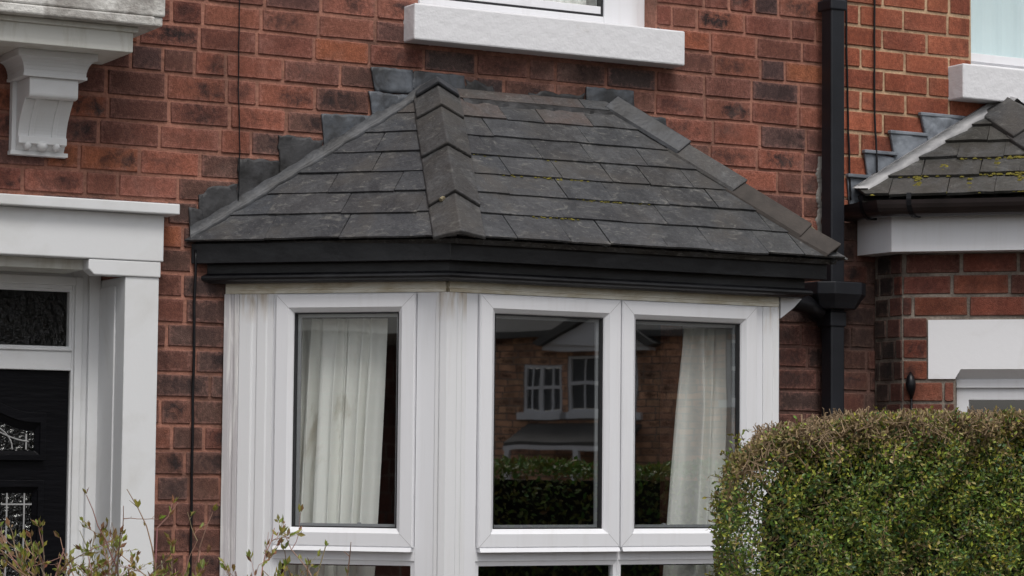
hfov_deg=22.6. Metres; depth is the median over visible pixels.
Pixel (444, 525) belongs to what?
bay window
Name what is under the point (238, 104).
cable
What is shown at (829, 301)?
drainpipe
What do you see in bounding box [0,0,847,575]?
terraced house
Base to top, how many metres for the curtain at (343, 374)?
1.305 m
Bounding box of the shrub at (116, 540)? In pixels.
[0,488,350,575]
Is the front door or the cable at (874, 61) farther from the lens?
the cable at (874, 61)
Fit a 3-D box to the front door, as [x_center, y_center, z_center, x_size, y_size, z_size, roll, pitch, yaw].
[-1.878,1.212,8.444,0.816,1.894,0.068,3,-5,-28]
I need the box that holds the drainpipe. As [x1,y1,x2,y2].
[790,0,865,419]
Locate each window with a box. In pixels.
[220,281,778,575]
[403,0,684,68]
[844,193,1023,434]
[948,0,1023,103]
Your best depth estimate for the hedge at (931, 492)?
6.32 m
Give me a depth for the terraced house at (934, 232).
10.01 m
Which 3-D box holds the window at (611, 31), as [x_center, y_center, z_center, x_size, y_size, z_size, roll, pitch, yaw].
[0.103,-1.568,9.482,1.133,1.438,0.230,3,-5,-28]
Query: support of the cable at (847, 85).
attached to the terraced house at (934, 232)
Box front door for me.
[0,370,68,575]
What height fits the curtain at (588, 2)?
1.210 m
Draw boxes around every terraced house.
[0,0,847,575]
[844,0,1023,446]
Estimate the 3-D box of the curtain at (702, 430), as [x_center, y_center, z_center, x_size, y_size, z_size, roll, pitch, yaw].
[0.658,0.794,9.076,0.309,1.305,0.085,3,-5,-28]
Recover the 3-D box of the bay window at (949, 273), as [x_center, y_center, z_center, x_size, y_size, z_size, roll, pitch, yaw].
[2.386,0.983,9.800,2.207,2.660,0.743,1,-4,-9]
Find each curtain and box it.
[284,318,387,575]
[544,0,595,5]
[663,328,730,575]
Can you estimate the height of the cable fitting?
1.786 m
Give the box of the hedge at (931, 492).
[702,405,1023,575]
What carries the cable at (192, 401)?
attached to the terraced house at (540, 234)
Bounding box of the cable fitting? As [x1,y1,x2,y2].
[905,372,915,410]
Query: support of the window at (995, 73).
in the terraced house at (934, 232)
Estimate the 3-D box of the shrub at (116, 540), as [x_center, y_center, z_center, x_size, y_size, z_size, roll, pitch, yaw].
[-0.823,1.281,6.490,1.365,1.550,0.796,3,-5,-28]
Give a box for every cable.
[189,250,196,575]
[238,0,240,200]
[845,0,851,199]
[873,0,877,172]

